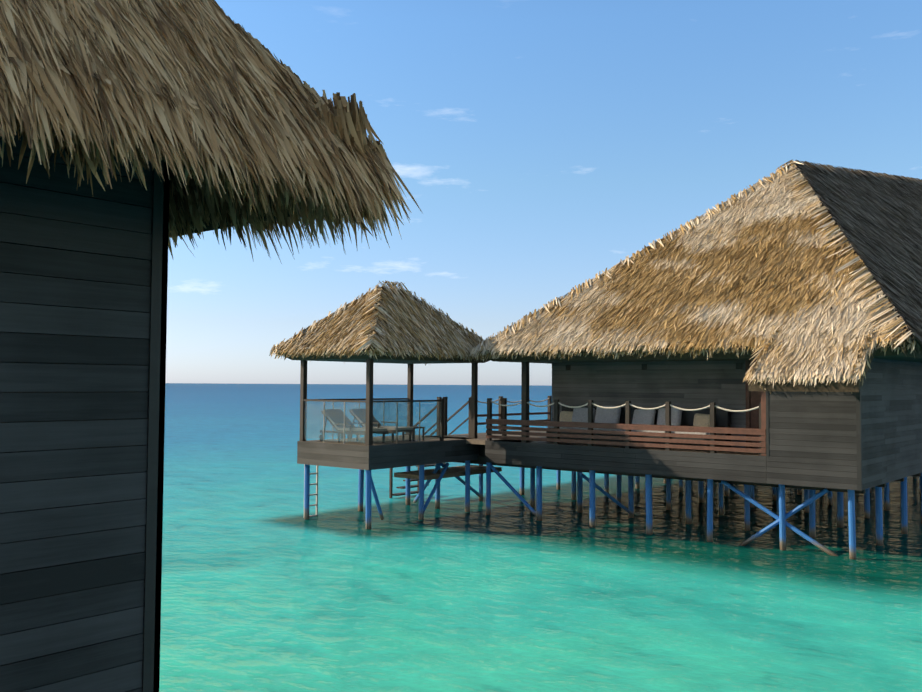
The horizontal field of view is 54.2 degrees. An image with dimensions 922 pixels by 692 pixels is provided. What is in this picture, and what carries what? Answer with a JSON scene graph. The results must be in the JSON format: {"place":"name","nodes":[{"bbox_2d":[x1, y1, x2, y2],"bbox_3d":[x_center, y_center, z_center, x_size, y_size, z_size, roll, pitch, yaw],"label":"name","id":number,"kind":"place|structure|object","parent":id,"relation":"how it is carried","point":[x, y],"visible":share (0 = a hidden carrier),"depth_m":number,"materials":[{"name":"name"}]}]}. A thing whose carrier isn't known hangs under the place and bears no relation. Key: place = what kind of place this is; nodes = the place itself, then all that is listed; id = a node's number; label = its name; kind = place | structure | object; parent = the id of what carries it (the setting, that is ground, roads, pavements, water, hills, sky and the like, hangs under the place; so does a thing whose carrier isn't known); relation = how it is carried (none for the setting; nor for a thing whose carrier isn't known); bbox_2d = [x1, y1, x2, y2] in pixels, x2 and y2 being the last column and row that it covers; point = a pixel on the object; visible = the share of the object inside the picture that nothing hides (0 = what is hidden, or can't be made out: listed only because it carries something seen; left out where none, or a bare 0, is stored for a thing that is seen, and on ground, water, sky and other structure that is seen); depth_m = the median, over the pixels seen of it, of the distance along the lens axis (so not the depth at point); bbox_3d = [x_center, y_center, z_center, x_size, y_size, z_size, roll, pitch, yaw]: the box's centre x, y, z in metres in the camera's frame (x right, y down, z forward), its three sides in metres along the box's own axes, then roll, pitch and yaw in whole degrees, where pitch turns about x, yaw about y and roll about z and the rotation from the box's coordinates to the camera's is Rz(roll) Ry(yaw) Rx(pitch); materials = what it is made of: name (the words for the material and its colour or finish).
{"place":"outdoors","nodes":[
{"label":"outdoors","id":0,"kind":"place"},
{"bbox_2d":[0,121,169,691],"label":"villa walls","id":1,"kind":"structure","parent":0,"point":[83,296],"depth_m":4.09,"materials":[{"name":"black wood"}]},
{"bbox_2d":[36,105,390,237],"bbox_3d":[-9.735,-4.026,1.197,10.140,6.173,17.280,-2,-3,39],"label":"roof underside","id":2,"kind":"object","parent":1,"relation":"on","point":[209,227],"depth_m":5.24,"materials":[{"name":"brown wicker"}]},
{"bbox_2d":[0,0,421,263],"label":"thatched roof","id":3,"kind":"structure","parent":2,"relation":"on","point":[217,84],"depth_m":3.76,"materials":[{"name":"beige wicker"}]},
{"bbox_2d":[394,465,501,479],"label":"lower platform","id":4,"kind":"structure","parent":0,"point":[455,471],"depth_m":25.20,"materials":[{"name":"brown wood"}]},
{"bbox_2d":[159,383,921,691],"bbox_3d":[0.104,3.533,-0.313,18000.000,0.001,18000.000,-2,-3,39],"label":"sea","id":5,"kind":"structure","parent":0,"point":[266,586],"depth_m":16.44,"materials":[{"name":"teal liquid"}]},
{"bbox_2d":[304,460,469,528],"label":"support stilts","id":6,"kind":"object","parent":5,"relation":"in","point":[419,496],"visible":0.54,"depth_m":23.62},
{"bbox_2d":[305,435,475,457],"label":"pavilion deck","id":7,"kind":"structure","parent":6,"relation":"on","point":[353,442],"depth_m":23.95,"materials":[{"name":"brown wood"}]},
{"bbox_2d":[304,464,317,516],"bbox_3d":[-4.003,3.883,24.038,0.040,2.540,0.460,-2,-3,39],"label":"ladder","id":8,"kind":"object","parent":7,"relation":"attached to","point":[316,494],"visible":0.21,"depth_m":24.17,"materials":[{"name":"silver metal"}]},
{"bbox_2d":[319,408,414,443],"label":"lounge chairs","id":9,"kind":"object","parent":7,"relation":"on","point":[362,428],"visible":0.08,"depth_m":23.55,"materials":[{"name":"grey fabric"}]},
{"bbox_2d":[303,398,443,443],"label":"pavilion rails","id":10,"kind":"object","parent":7,"relation":"on","point":[397,400],"visible":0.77,"depth_m":23.47,"materials":[{"name":"brown wood"}]},
{"bbox_2d":[304,400,440,442],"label":"glass railing panels","id":11,"kind":"object","parent":10,"relation":"attached to","point":[333,409],"visible":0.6,"depth_m":23.22,"materials":[{"name":"clear glass"}]},
{"bbox_2d":[297,436,478,469],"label":"deck fascia","id":12,"kind":"structure","parent":7,"relation":"attached to","point":[374,457],"depth_m":23.00,"materials":[{"name":"wood"}]},
{"bbox_2d":[300,359,477,445],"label":"gazebo posts","id":13,"kind":"object","parent":7,"relation":"on","point":[369,401],"visible":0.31,"depth_m":23.65,"materials":[{"name":"brown wood"}]},
{"bbox_2d":[274,287,489,363],"bbox_3d":[-1.884,-0.576,24.562,3.650,2.000,5.290,-2,-3,39],"label":"pavilion roof","id":14,"kind":"object","parent":13,"relation":"on","point":[387,359],"visible":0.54,"depth_m":23.34,"materials":[{"name":"brown wicker"}]},
{"bbox_2d":[269,281,499,365],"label":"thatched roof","id":15,"kind":"structure","parent":14,"relation":"on","point":[412,323],"depth_m":23.28,"materials":[{"name":"beige wicker"}]},
{"bbox_2d":[402,426,424,440],"bbox_3d":[-1.276,2.348,24.135,0.440,0.370,0.440,-2,-3,39],"label":"side table","id":16,"kind":"object","parent":7,"relation":"on","point":[415,427],"visible":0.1,"depth_m":24.12,"materials":[{"name":"wood"}]},
{"bbox_2d":[435,462,921,559],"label":"support stilts","id":17,"kind":"object","parent":5,"relation":"in","point":[807,504],"visible":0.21,"depth_m":22.71,"materials":[{"name":"blue wood"}]},
{"bbox_2d":[425,430,920,493],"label":"villa deck","id":18,"kind":"structure","parent":17,"relation":"on","point":[481,438],"depth_m":22.43,"materials":[{"name":"brown wood"}]},
{"bbox_2d":[389,362,765,497],"bbox_3d":[2.060,2.655,24.403,12.120,4.700,5.960,-7,-8,72],"label":"rope railing","id":19,"kind":"object","parent":18,"relation":"on","point":[502,421],"visible":0.83,"depth_m":22.32,"materials":[{"name":"brown wood"}]},
{"bbox_2d":[546,406,730,450],"bbox_3d":[4.345,2.027,22.638,4.700,0.950,0.900,-2,-3,39],"label":"villa daybed","id":20,"kind":"object","parent":18,"relation":"on","point":[723,418],"visible":0.33,"depth_m":22.00,"materials":[{"name":"brown wood"}]},
{"bbox_2d":[560,406,709,426],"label":"cushions","id":21,"kind":"object","parent":20,"relation":"on","point":[603,415],"visible":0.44,"depth_m":22.72,"materials":[{"name":"grey fabric"}]},
{"bbox_2d":[166,0,921,385],"label":"sky","id":22,"kind":"structure","parent":0,"point":[539,146],"materials":[{"name":"blue"}]},
{"bbox_2d":[485,358,921,490],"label":"villa walls","id":23,"kind":"structure","parent":0,"point":[872,427],"depth_m":20.71,"materials":[{"name":"grey wood"}]},
{"bbox_2d":[476,165,921,363],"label":"roof underside","id":24,"kind":"object","parent":23,"relation":"on","point":[890,354],"visible":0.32,"depth_m":20.90,"materials":[{"name":"brown wicker"}]},
{"bbox_2d":[470,159,915,393],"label":"thatched roof","id":25,"kind":"structure","parent":24,"relation":"on","point":[724,243],"depth_m":21.54,"materials":[{"name":"beige wicker"}]},
{"bbox_2d":[748,326,876,391],"bbox_3d":[7.019,0.208,17.818,2.070,1.386,1.680,-2,-3,39],"label":"villa roof tongue","id":26,"kind":"object","parent":24,"relation":"attached to","point":[837,386],"visible":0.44,"depth_m":17.06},
{"bbox_2d":[795,160,921,357],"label":"thatched roof","id":27,"kind":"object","parent":24,"relation":"on","point":[876,217],"visible":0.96,"depth_m":25.34,"materials":[{"name":"wicker"}]},
{"bbox_2d":[745,360,765,455],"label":"villa door","id":28,"kind":"structure","parent":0,"point":[754,399],"depth_m":21.12,"materials":[{"name":"brown wood"}]}
]}

